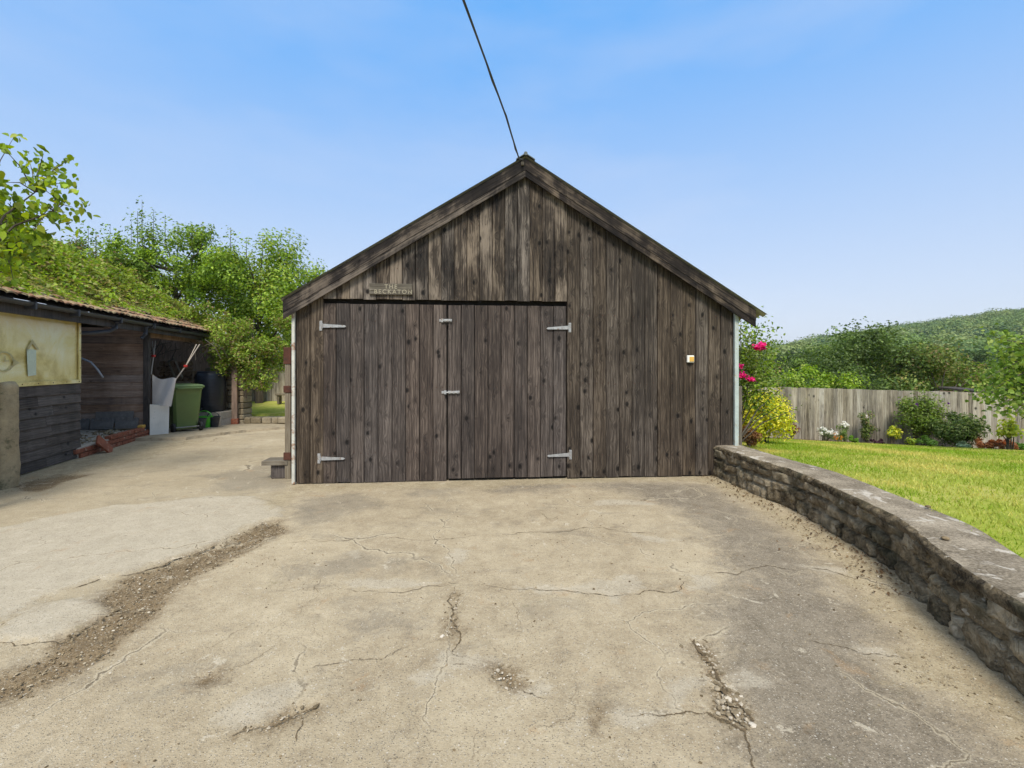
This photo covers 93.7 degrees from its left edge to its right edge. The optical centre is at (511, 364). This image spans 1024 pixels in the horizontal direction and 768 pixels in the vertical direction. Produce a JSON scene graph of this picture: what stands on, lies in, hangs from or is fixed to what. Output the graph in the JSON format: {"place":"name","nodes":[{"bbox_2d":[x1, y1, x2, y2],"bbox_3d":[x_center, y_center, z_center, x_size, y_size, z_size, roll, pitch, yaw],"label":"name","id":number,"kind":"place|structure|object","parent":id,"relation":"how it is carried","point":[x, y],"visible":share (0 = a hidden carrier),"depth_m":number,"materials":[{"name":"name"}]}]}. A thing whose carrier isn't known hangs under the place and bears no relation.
{"place":"outdoors","nodes":[
{"label":"outdoors","id":0,"kind":"place"},
{"bbox_2d":[80,429,130,443],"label":"bay floor","id":1,"kind":"structure","parent":0,"point":[83,432],"depth_m":9.30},
{"bbox_2d":[80,418,89,429],"bbox_3d":[-8.744,1.198,9.662,0.400,0.233,0.050,0,-14,-16],"label":"grey tile","id":2,"kind":"object","parent":1,"relation":"on","point":[85,424],"visible":0.35,"depth_m":9.68,"materials":[{"name":"tile"}]},
{"bbox_2d":[89,418,113,429],"bbox_3d":[-8.334,1.198,9.756,0.400,0.233,0.050,0,-14,-16],"label":"grey tile","id":3,"kind":"object","parent":1,"relation":"on","point":[100,424],"visible":1,"depth_m":9.74,"materials":[{"name":"tile"}]},
{"bbox_2d":[80,429,129,443],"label":"hardcore","id":4,"kind":"structure","parent":1,"relation":"on","point":[106,432],"depth_m":9.19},
{"bbox_2d":[95,411,133,422],"bbox_3d":[-8.167,1.080,9.866,0.660,0.240,0.048,0,0,-16],"label":"slate offcut","id":5,"kind":"object","parent":1,"relation":"on","point":[117,414],"visible":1,"depth_m":9.86,"materials":[{"name":"grey stone"}]},
{"bbox_2d":[115,417,138,428],"bbox_3d":[-7.934,1.198,9.887,0.400,0.233,0.050,0,-14,-16],"label":"grey tile","id":6,"kind":"object","parent":1,"relation":"on","point":[126,423],"visible":0.97,"depth_m":9.87,"materials":[{"name":"tile"}]},
{"bbox_2d":[193,418,206,428],"bbox_3d":[-7.531,1.413,11.550,0.344,0.240,0.344,0,0,0],"label":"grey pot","id":7,"kind":"object","parent":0,"point":[203,420],"visible":0.39,"depth_m":11.52,"materials":[{"name":"plastic"}]},
{"bbox_2d":[132,423,284,440],"bbox_3d":[-8.077,1.594,12.562,3.569,0.298,6.725,0,0,-37],"label":"concrete pad","id":8,"kind":"object","parent":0,"point":[185,434],"visible":0.35,"depth_m":10.78,"materials":[{"name":"beige concrete"}]},
{"bbox_2d":[151,382,193,403],"bbox_3d":[-8.941,1.027,12.750,1.240,1.114,0.480,0,0,0],"label":"log shelf","id":9,"kind":"object","parent":8,"relation":"on","point":[175,383],"visible":0.01,"depth_m":12.55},
{"bbox_2d":[183,377,194,380],"bbox_3d":[-8.554,0.367,12.749,0.114,0.113,0.400,-41,4,-4],"label":"log","id":10,"kind":"object","parent":9,"relation":"on","point":[187,378],"visible":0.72,"depth_m":12.59,"materials":[{"name":"brown wood"}]},
{"bbox_2d":[186,371,197,375],"bbox_3d":[-8.460,0.233,12.750,0.134,0.132,0.400,18,1,2],"label":"log","id":11,"kind":"object","parent":10,"relation":"on","point":[188,373],"visible":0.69,"depth_m":12.56,"materials":[{"name":"brown wood"}]},
{"bbox_2d":[167,358,182,381],"bbox_3d":[-8.522,0.130,12.150,0.469,0.630,0.138,0,0,25],"label":"wooden frame","id":12,"kind":"object","parent":8,"relation":"on","point":[178,368],"visible":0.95,"depth_m":12.14,"materials":[{"name":"brown wood"}]},
{"bbox_2d":[169,383,204,431],"bbox_3d":[-7.509,0.971,10.977,0.796,1.075,0.630,0,0,38],"label":"wheelie bin","id":13,"kind":"object","parent":8,"relation":"on","point":[184,408],"visible":0.87,"depth_m":10.81,"materials":[{"name":"green plastic"}]},
{"bbox_2d":[199,410,212,427],"bbox_3d":[-7.616,1.339,11.900,0.381,0.420,0.364,0,0,0],"label":"lime bucket","id":14,"kind":"object","parent":8,"relation":"on","point":[207,422],"visible":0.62,"depth_m":11.84,"materials":[{"name":"green plastic"}]},
{"bbox_2d":[207,412,220,426],"bbox_3d":[-7.456,1.361,12.000,0.321,0.383,0.304,0,0,0],"label":"black bucket","id":15,"kind":"object","parent":8,"relation":"on","point":[214,421],"visible":0.87,"depth_m":11.93,"materials":[{"name":"black plastic"}]},
{"bbox_2d":[219,417,231,425],"bbox_3d":[-7.706,1.496,12.650,0.400,0.176,0.540,0,0,0],"label":"concrete block","id":16,"kind":"object","parent":8,"relation":"on","point":[226,421],"depth_m":12.58,"materials":[{"name":"grey concrete"}]},
{"bbox_2d":[206,410,231,418],"bbox_3d":[-7.706,1.315,12.650,0.400,0.176,0.540,0,0,0],"label":"concrete block","id":17,"kind":"object","parent":16,"relation":"on","point":[224,414],"depth_m":12.53,"materials":[{"name":"grey concrete"}]},
{"bbox_2d":[205,368,251,423],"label":"stone pier","id":18,"kind":"structure","parent":8,"relation":"on","point":[245,405],"depth_m":13.06,"materials":[{"name":"beige stone"}]},
{"bbox_2d":[231,341,239,423],"bbox_3d":[-7.465,0.482,12.930,0.180,2.250,0.200,0,0,-16],"label":"bay post","id":19,"kind":"object","parent":8,"relation":"on","point":[235,419],"visible":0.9,"depth_m":12.87,"materials":[{"name":"brown wood"}]},
{"bbox_2d":[249,401,284,416],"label":"lawn","id":20,"kind":"structure","parent":0,"point":[269,408],"depth_m":14.72,"materials":[{"name":"green plant"}]},
{"bbox_2d":[52,227,135,312],"bbox_3d":[-12.370,-1.129,13.485,3.073,5.257,2.647,0,0,0],"label":"elder bush","id":21,"kind":"object","parent":20,"relation":"on","point":[85,246],"visible":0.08,"depth_m":13.40,"materials":[{"name":"green plant"}]},
{"bbox_2d":[75,195,254,306],"bbox_3d":[-11.027,-1.921,15.376,5.086,6.843,3.710,0,0,-16],"label":"hawthorn","id":22,"kind":"object","parent":20,"relation":"on","point":[197,241],"visible":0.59,"depth_m":14.97,"materials":[{"name":"green plant"}]},
{"bbox_2d":[174,224,327,402],"bbox_3d":[-8.645,-1.650,16.512,5.564,6.300,4.029,0,0,0],"label":"apple tree","id":23,"kind":"object","parent":20,"relation":"on","point":[273,285],"visible":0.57,"depth_m":15.95,"materials":[{"name":"green plant"}]},
{"bbox_2d":[247,367,284,401],"bbox_3d":[-7.268,0.786,17.050,9.555,1.428,0.211,0,0,0],"label":"back fence","id":24,"kind":"object","parent":20,"relation":"on","point":[269,395],"visible":0.02,"depth_m":16.96,"materials":[{"name":"grey wood"}]},
{"bbox_2d":[275,393,284,403],"bbox_3d":[-7.531,1.126,16.000,0.600,0.349,0.280,0,0,0],"label":"log stool","id":25,"kind":"object","parent":20,"relation":"on","point":[279,398],"visible":0.51,"depth_m":15.91,"materials":[{"name":"brown wood"}]},
{"bbox_2d":[0,428,1023,767],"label":"driveway","id":26,"kind":"structure","parent":0,"point":[80,538],"depth_m":2.71,"materials":[{"name":"concrete"}]},
{"bbox_2d":[0,381,20,489],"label":"stone gatepost","id":27,"kind":"object","parent":26,"relation":"on","point":[10,464],"visible":1,"depth_m":5.83,"materials":[{"name":"grey stone"}]},
{"bbox_2d":[0,133,100,286],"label":"young lime tree","id":28,"kind":"object","parent":26,"relation":"on","point":[13,217],"visible":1,"depth_m":5.10,"materials":[{"name":"green plant"}]},
{"bbox_2d":[95,435,112,452],"bbox_3d":[-6.954,1.370,8.190,0.145,0.355,0.355,0,0,14],"label":"clay tile","id":29,"kind":"object","parent":26,"relation":"on","point":[104,445],"visible":0.82,"depth_m":8.15,"materials":[{"name":"red brick"}]},
{"bbox_2d":[73,427,149,458],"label":"brick plinth","id":30,"kind":"structure","parent":26,"relation":"on","point":[113,440],"depth_m":8.72,"materials":[{"name":"red brick"}]},
{"bbox_2d":[0,262,223,474],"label":"open shed","id":31,"kind":"structure","parent":26,"relation":"on","point":[45,347],"depth_m":7.54,"materials":[{"name":"wood"}]},
{"bbox_2d":[81,357,103,377],"bbox_3d":[-7.403,0.041,8.300,0.689,0.379,0.032,0,0,0],"label":"bent pipe","id":32,"kind":"object","parent":31,"relation":"attached to","point":[96,368],"visible":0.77,"depth_m":8.29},
{"bbox_2d":[0,211,291,410],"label":"roof creeper","id":33,"kind":"object","parent":31,"relation":"attached to","point":[89,275],"visible":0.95,"depth_m":11.96,"materials":[{"name":"green plant"}]},
{"bbox_2d":[151,341,155,374],"bbox_3d":[-7.854,-0.163,10.517,0.085,0.749,0.627,0,0,-35],"label":"hanging rope","id":34,"kind":"object","parent":31,"relation":"hanging from","point":[153,355],"visible":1,"depth_m":10.43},
{"bbox_2d":[152,375,175,405],"bbox_3d":[-7.429,0.548,10.246,0.586,0.686,0.110,0,0,3],"label":"white sheet","id":35,"kind":"object","parent":34,"relation":"hanging from","point":[162,392],"visible":0.98,"depth_m":10.27,"materials":[{"name":"white fabric"}]},
{"bbox_2d":[176,344,199,379],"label":"poles","id":36,"kind":"object","parent":31,"relation":"hanging from","point":[189,359],"visible":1,"depth_m":10.53,"materials":[{"name":"beige wood"}]},
{"bbox_2d":[150,404,168,434],"bbox_3d":[-7.486,1.192,10.204,0.142,0.721,0.493,0,0,20],"label":"painted board","id":37,"kind":"object","parent":26,"relation":"on","point":[159,419],"visible":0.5,"depth_m":10.18,"materials":[{"name":"white wood"}]},
{"bbox_2d":[243,416,284,423],"bbox_3d":[-5.175,1.592,13.275,4.341,0.307,0.385,0,0,-1],"label":"stone edging","id":38,"kind":"object","parent":26,"relation":"on","point":[265,419],"visible":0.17,"depth_m":13.09,"materials":[{"name":"beige stone"}]},
{"bbox_2d":[261,457,287,478],"bbox_3d":[-3.117,1.380,6.415,0.330,0.240,0.280,0,0,-5],"label":"plank bench","id":39,"kind":"object","parent":26,"relation":"on","point":[277,464],"visible":0.77,"depth_m":6.32,"materials":[{"name":"grey wood"}]},
{"bbox_2d":[283,347,291,478],"bbox_3d":[-2.949,0.635,6.329,0.096,1.730,0.084,0,0,-5],"label":"rusty post","id":40,"kind":"object","parent":26,"relation":"on","point":[287,387],"visible":0.8,"depth_m":6.30,"materials":[{"name":"metal"}]},
{"bbox_2d":[0,524,758,732],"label":"rubble","id":41,"kind":"object","parent":26,"relation":"on","point":[728,698],"visible":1,"depth_m":2.18,"materials":[{"name":"concrete"}]},
{"bbox_2d":[280,151,766,483],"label":"garage","id":42,"kind":"structure","parent":26,"relation":"on","point":[541,321],"depth_m":6.23,"materials":[{"name":"wood"}]},
{"bbox_2d":[317,303,446,482],"bbox_3d":[-1.644,0.359,6.121,1.604,2.270,0.087,0,0,-5],"label":"door","id":43,"kind":"structure","parent":42,"relation":"in","point":[377,428],"depth_m":6.11,"materials":[{"name":"wood"}]},
{"bbox_2d":[369,283,411,294],"bbox_3d":[-1.529,-0.954,6.063,0.530,0.144,0.028,0,0,-5],"label":"name sign","id":44,"kind":"object","parent":42,"relation":"attached to","point":[387,289],"visible":1,"depth_m":6.05,"materials":[{"name":"beige wood"}]},
{"bbox_2d":[462,0,522,160],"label":"overhead cable","id":45,"kind":"object","parent":42,"relation":"attached to","point":[480,46],"visible":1,"depth_m":4.85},
{"bbox_2d":[448,305,571,478],"bbox_3d":[-0.021,0.348,6.258,1.610,2.240,0.087,0,0,-5],"label":"door","id":46,"kind":"structure","parent":42,"relation":"in","point":[524,415],"depth_m":6.24,"materials":[{"name":"wood"}]},
{"bbox_2d":[687,355,693,362],"bbox_3d":[2.384,-0.077,6.412,0.096,0.096,0.042,0,0,-5],"label":"sensor box","id":47,"kind":"object","parent":42,"relation":"attached to","point":[690,358],"visible":1,"depth_m":6.39,"materials":[{"name":"white plastic"}]},
{"bbox_2d":[701,475,911,595],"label":"leaf litter","id":48,"kind":"object","parent":26,"relation":"on","point":[877,571],"visible":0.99,"depth_m":3.88,"materials":[{"name":"brown plant"}]},
{"bbox_2d":[713,445,1023,695],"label":"retaining wall","id":49,"kind":"structure","parent":26,"relation":"on","point":[965,582],"depth_m":3.18,"materials":[{"name":"stone"}]},
{"bbox_2d":[940,536,949,539],"bbox_3d":[2.679,1.072,2.967,0.047,0.022,0.048,0,0,0],"label":"pebble","id":50,"kind":"object","parent":49,"relation":"on","point":[944,537],"visible":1,"depth_m":2.96,"materials":[{"name":"beige stone"}]},
{"bbox_2d":[0,440,1023,767],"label":"gravel","id":51,"kind":"structure","parent":0,"point":[140,586],"depth_m":2.81,"materials":[{"name":"beige gravel"}]},
{"bbox_2d":[0,0,1023,355],"label":"sky","id":52,"kind":"structure","parent":0,"point":[826,163],"materials":[{"name":"blue"}]},
{"bbox_2d":[271,339,1017,383],"bbox_3d":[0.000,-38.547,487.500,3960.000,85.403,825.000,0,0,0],"label":"hill","id":53,"kind":"structure","parent":0,"point":[843,371],"depth_m":130.31,"materials":[{"name":"green plant"}]},
{"bbox_2d":[739,307,1023,367],"bbox_3d":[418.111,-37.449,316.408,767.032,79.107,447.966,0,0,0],"label":"woodland","id":54,"kind":"object","parent":53,"relation":"on","point":[966,329],"visible":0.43,"depth_m":221.16,"materials":[{"name":"green plant"}]},
{"bbox_2d":[742,438,1023,557],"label":"lawn","id":55,"kind":"structure","parent":0,"point":[952,510],"depth_m":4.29,"materials":[{"name":"green plant"}]},
{"bbox_2d":[739,386,741,444],"bbox_3d":[3.145,0.770,6.680,0.080,0.940,0.080,0,0,-5],"label":"fence post","id":56,"kind":"object","parent":55,"relation":"on","point":[740,415],"visible":0.24,"depth_m":6.64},
{"bbox_2d":[742,425,762,446],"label":"dead fern","id":57,"kind":"object","parent":55,"relation":"on","point":[751,438],"visible":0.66,"depth_m":8.22,"materials":[{"name":"brown plant"}]},
{"bbox_2d":[742,387,797,443],"bbox_3d":[4.899,0.950,9.325,1.249,1.200,1.307,0,0,0],"label":"golden shrub","id":58,"kind":"object","parent":55,"relation":"on","point":[764,428],"visible":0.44,"depth_m":9.06,"materials":[{"name":"yellow plant"}]},
{"bbox_2d":[739,306,805,441],"bbox_3d":[3.802,0.221,7.322,1.422,2.230,1.091,0,0,0],"label":"rose bush","id":59,"kind":"object","parent":55,"relation":"on","point":[750,378],"visible":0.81,"depth_m":7.23,"materials":[{"name":"green plant"}]},
{"bbox_2d":[743,362,805,386],"bbox_3d":[9.724,1.102,17.555,2.336,2.620,2.216,0,0,0],"label":"hedge bush","id":60,"kind":"object","parent":55,"relation":"on","point":[776,373],"visible":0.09,"depth_m":17.25,"materials":[{"name":"green plant"}]},
{"bbox_2d":[780,363,830,387],"bbox_3d":[9.319,1.083,15.375,1.734,2.260,1.613,0,0,0],"label":"bright bush","id":61,"kind":"object","parent":55,"relation":"on","point":[796,380],"visible":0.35,"depth_m":15.21,"materials":[{"name":"green plant"}]},
{"bbox_2d":[801,369,869,389],"bbox_3d":[9.877,1.177,14.680,2.100,2.077,1.630,0,0,21],"label":"bramble","id":62,"kind":"object","parent":55,"relation":"on","point":[827,378],"visible":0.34,"depth_m":14.63,"materials":[{"name":"green plant"}]},
{"bbox_2d":[832,433,843,441],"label":"orange flower","id":63,"kind":"object","parent":55,"relation":"on","point":[838,438],"visible":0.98,"depth_m":11.71,"materials":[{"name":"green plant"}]},
{"bbox_2d":[762,437,923,445],"bbox_3d":[10.090,1.960,11.433,12.422,0.189,0.885,0,0,24],"label":"flower bed","id":64,"kind":"object","parent":55,"relation":"on","point":[833,441],"visible":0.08,"depth_m":12.31,"materials":[{"name":"soil"}]},
{"bbox_2d":[786,419,800,437],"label":"red shrub","id":65,"kind":"object","parent":64,"relation":"on","point":[794,431],"visible":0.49,"depth_m":12.45,"materials":[{"name":"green plant"}]},
{"bbox_2d":[816,426,837,440],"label":"daisy clump","id":66,"kind":"object","parent":64,"relation":"on","point":[824,432],"visible":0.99,"depth_m":11.95,"materials":[{"name":"white plant"}]},
{"bbox_2d":[836,421,849,441],"bbox_3d":[8.237,1.688,11.963,0.272,0.568,0.366,0,0,-17],"label":"white umbel","id":67,"kind":"object","parent":64,"relation":"on","point":[844,424],"visible":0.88,"depth_m":11.91,"materials":[{"name":"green plant"}]},
{"bbox_2d":[857,410,878,442],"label":"climbing rose","id":68,"kind":"object","parent":64,"relation":"on","point":[865,429],"visible":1,"depth_m":11.95,"materials":[{"name":"green plant"}]},
{"bbox_2d":[885,426,903,444],"bbox_3d":[9.155,1.701,11.499,0.336,0.515,0.462,0,0,26],"label":"yellow shrublet","id":69,"kind":"object","parent":64,"relation":"on","point":[893,432],"visible":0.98,"depth_m":11.44,"materials":[{"name":"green plant"}]},
{"bbox_2d":[904,436,916,445],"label":"lime plant","id":70,"kind":"object","parent":64,"relation":"on","point":[909,441],"visible":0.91,"depth_m":11.21,"materials":[{"name":"green plant"}]},
{"bbox_2d":[924,410,992,447],"bbox_3d":[10.273,1.494,10.947,1.252,0.909,0.840,0,0,0],"label":"dark shrub","id":71,"kind":"object","parent":64,"relation":"on","point":[957,429],"visible":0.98,"depth_m":10.82,"materials":[{"name":"green plant"}]},
{"bbox_2d":[848,435,858,442],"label":"green plant","id":72,"kind":"object","parent":55,"relation":"on","point":[851,439],"visible":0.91,"depth_m":11.61,"materials":[{"name":"green plant"}]},
{"bbox_2d":[869,438,884,443],"bbox_3d":[8.709,1.845,11.457,0.303,0.178,0.292,0,0,0],"label":"purple heuchera","id":73,"kind":"object","parent":55,"relation":"on","point":[880,440],"visible":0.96,"depth_m":11.39,"materials":[{"name":"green plant"}]},
{"bbox_2d":[742,386,1023,450],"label":"garden fence","id":74,"kind":"object","parent":55,"relation":"on","point":[829,408],"visible":0.24,"depth_m":12.24,"materials":[{"name":"grey wood"}]},
{"bbox_2d":[891,387,949,445],"bbox_3d":[9.876,1.272,11.570,1.286,1.486,0.772,0,0,-16],"label":"shrub","id":75,"kind":"object","parent":55,"relation":"on","point":[919,412],"visible":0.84,"depth_m":11.47,"materials":[{"name":"green plant"}]},
{"bbox_2d":[915,435,938,445],"bbox_3d":[9.577,1.769,11.043,0.319,0.309,0.421,0,0,-31],"label":"green mound","id":76,"kind":"object","parent":55,"relation":"on","point":[928,441],"visible":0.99,"depth_m":11.04,"materials":[{"name":"green plant"}]},
{"bbox_2d":[956,440,970,447],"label":"hosta","id":77,"kind":"object","parent":55,"relation":"on","point":[960,444],"visible":0.83,"depth_m":10.52,"materials":[{"name":"green plant"}]},
{"bbox_2d":[938,387,992,392],"bbox_3d":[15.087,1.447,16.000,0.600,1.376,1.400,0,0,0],"label":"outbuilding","id":78,"kind":"structure","parent":55,"relation":"on","point":[959,389],"depth_m":16.08,"materials":[{"name":"grey"}]},
{"bbox_2d":[954,323,1023,427],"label":"maple tree","id":79,"kind":"object","parent":55,"relation":"on","point":[1011,378],"visible":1,"depth_m":8.56,"materials":[{"name":"green plant"}]},
{"bbox_2d":[975,437,1018,449],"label":"copper plant","id":80,"kind":"object","parent":55,"relation":"on","point":[999,443],"visible":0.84,"depth_m":10.50,"materials":[{"name":"brown plant"}]},
{"bbox_2d":[995,406,1023,449],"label":"yellow sapling","id":81,"kind":"object","parent":55,"relation":"on","point":[1009,431],"visible":0.94,"depth_m":10.13,"materials":[{"name":"green plant"}]},
{"bbox_2d":[1015,442,1023,449],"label":"edge green plant","id":82,"kind":"object","parent":55,"relation":"on","point":[1021,446],"visible":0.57,"depth_m":10.39,"materials":[{"name":"green plant"}]},
{"label":"ground","id":83,"kind":"structure","parent":0,"visible":0},
{"bbox_2d":[255,308,291,363],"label":"garden tree","id":84,"kind":"object","parent":83,"relation":"on","point":[280,335],"visible":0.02,"depth_m":19.20,"materials":[{"name":"green plant"}]},
{"bbox_2d":[773,348,826,376],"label":"tall far tree","id":85,"kind":"object","parent":83,"relation":"on","point":[778,358],"visible":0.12,"depth_m":70.78,"materials":[{"name":"green plant"}]},
{"bbox_2d":[779,342,872,387],"bbox_3d":[20.020,0.812,31.087,4.980,4.610,5.308,0,0,0],"label":"light tree","id":86,"kind":"object","parent":83,"relation":"on","point":[799,360],"visible":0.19,"depth_m":31.29,"materials":[{"name":"green plant"}]},
{"bbox_2d":[811,356,888,389],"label":"hedge tree","id":87,"kind":"object","parent":83,"relation":"on","point":[860,371],"visible":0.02,"depth_m":44.51,"materials":[{"name":"green plant"}]},
{"bbox_2d":[805,316,944,390],"bbox_3d":[14.291,0.605,19.359,4.453,5.010,4.432,0,0,-30],"label":"dense tree","id":88,"kind":"object","parent":83,"relation":"on","point":[878,345],"visible":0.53,"depth_m":18.84,"materials":[{"name":"green plant"}]},
{"bbox_2d":[865,335,943,389],"bbox_3d":[21.823,0.674,26.821,3.602,4.866,3.739,0,0,0],"label":"grey green tree","id":89,"kind":"object","parent":83,"relation":"on","point":[891,356],"visible":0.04,"depth_m":26.93,"materials":[{"name":"green plant"}]},
{"bbox_2d":[888,345,976,380],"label":"hedge tree","id":90,"kind":"object","parent":83,"relation":"on","point":[948,358],"visible":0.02,"depth_m":48.61,"materials":[{"name":"green plant"}]},
{"bbox_2d":[871,337,1006,392],"bbox_3d":[16.149,1.017,17.904,3.800,4.183,3.841,0,0,0],"label":"fruit tree","id":91,"kind":"object","parent":83,"relation":"on","point":[945,367],"visible":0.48,"depth_m":18.13,"materials":[{"name":"green plant"}]},
{"bbox_2d":[920,357,1016,390],"bbox_3d":[23.374,1.270,23.888,5.024,3.691,4.267,0,0,0],"label":"shade tree","id":92,"kind":"object","parent":83,"relation":"on","point":[948,380],"visible":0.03,"depth_m":24.59,"materials":[{"name":"green plant"}]},
{"bbox_2d":[957,346,1019,371],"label":"hedge tree","id":93,"kind":"object","parent":83,"relation":"on","point":[980,357],"visible":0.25,"depth_m":56.19,"materials":[{"name":"green plant"}]},
{"bbox_2d":[962,350,1020,389],"bbox_3d":[23.664,1.202,22.192,4.515,3.831,4.848,0,0,0],"label":"edge tree","id":94,"kind":"object","parent":83,"relation":"on","point":[981,379],"visible":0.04,"depth_m":22.55,"materials":[{"name":"green plant"}]},
{"bbox_3d":[-8.116,1.316,12.650,0.400,0.176,0.540,0,0,0],"label":"concrete block","id":95,"kind":"object","parent":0,"visible":0},
{"bbox_2d":[194,371,226,411],"bbox_3d":[-7.976,0.695,12.700,0.729,1.060,0.729,0,0,45],"label":"water drum","id":96,"kind":"object","parent":95,"relation":"on","point":[213,395],"visible":0.84,"depth_m":12.43,"materials":[{"name":"black plastic"}]},
{"bbox_3d":[-9.222,0.369,12.749,0.144,0.146,0.400,-28,-2,4],"label":"log","id":97,"kind":"object","parent":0,"visible":0},
{"bbox_2d":[159,371,170,375],"bbox_3d":[-9.173,0.233,12.750,0.122,0.121,0.400,-37,0,-1],"label":"log","id":98,"kind":"object","parent":97,"relation":"on","point":[161,373],"visible":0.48,"depth_m":12.55,"materials":[{"name":"brown wood"}]},
{"bbox_3d":[-8.586,0.233,12.749,0.146,0.144,0.400,-24,-3,6],"label":"log","id":99,"kind":"object","parent":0,"visible":0},
{"bbox_2d":[179,366,192,370],"bbox_3d":[-8.669,0.101,12.750,0.110,0.112,0.400,-26,-1,2],"label":"log","id":100,"kind":"object","parent":99,"relation":"on","point":[186,368],"visible":0.69,"depth_m":12.71,"materials":[{"name":"brown wood"}]},
{"bbox_2d":[180,361,192,365],"bbox_3d":[-8.633,-0.034,12.748,0.118,0.119,0.400,17,-2,-6],"label":"log","id":101,"kind":"object","parent":100,"relation":"on","point":[183,363],"visible":0.9,"depth_m":12.66,"materials":[{"name":"brown wood"}]}
]}

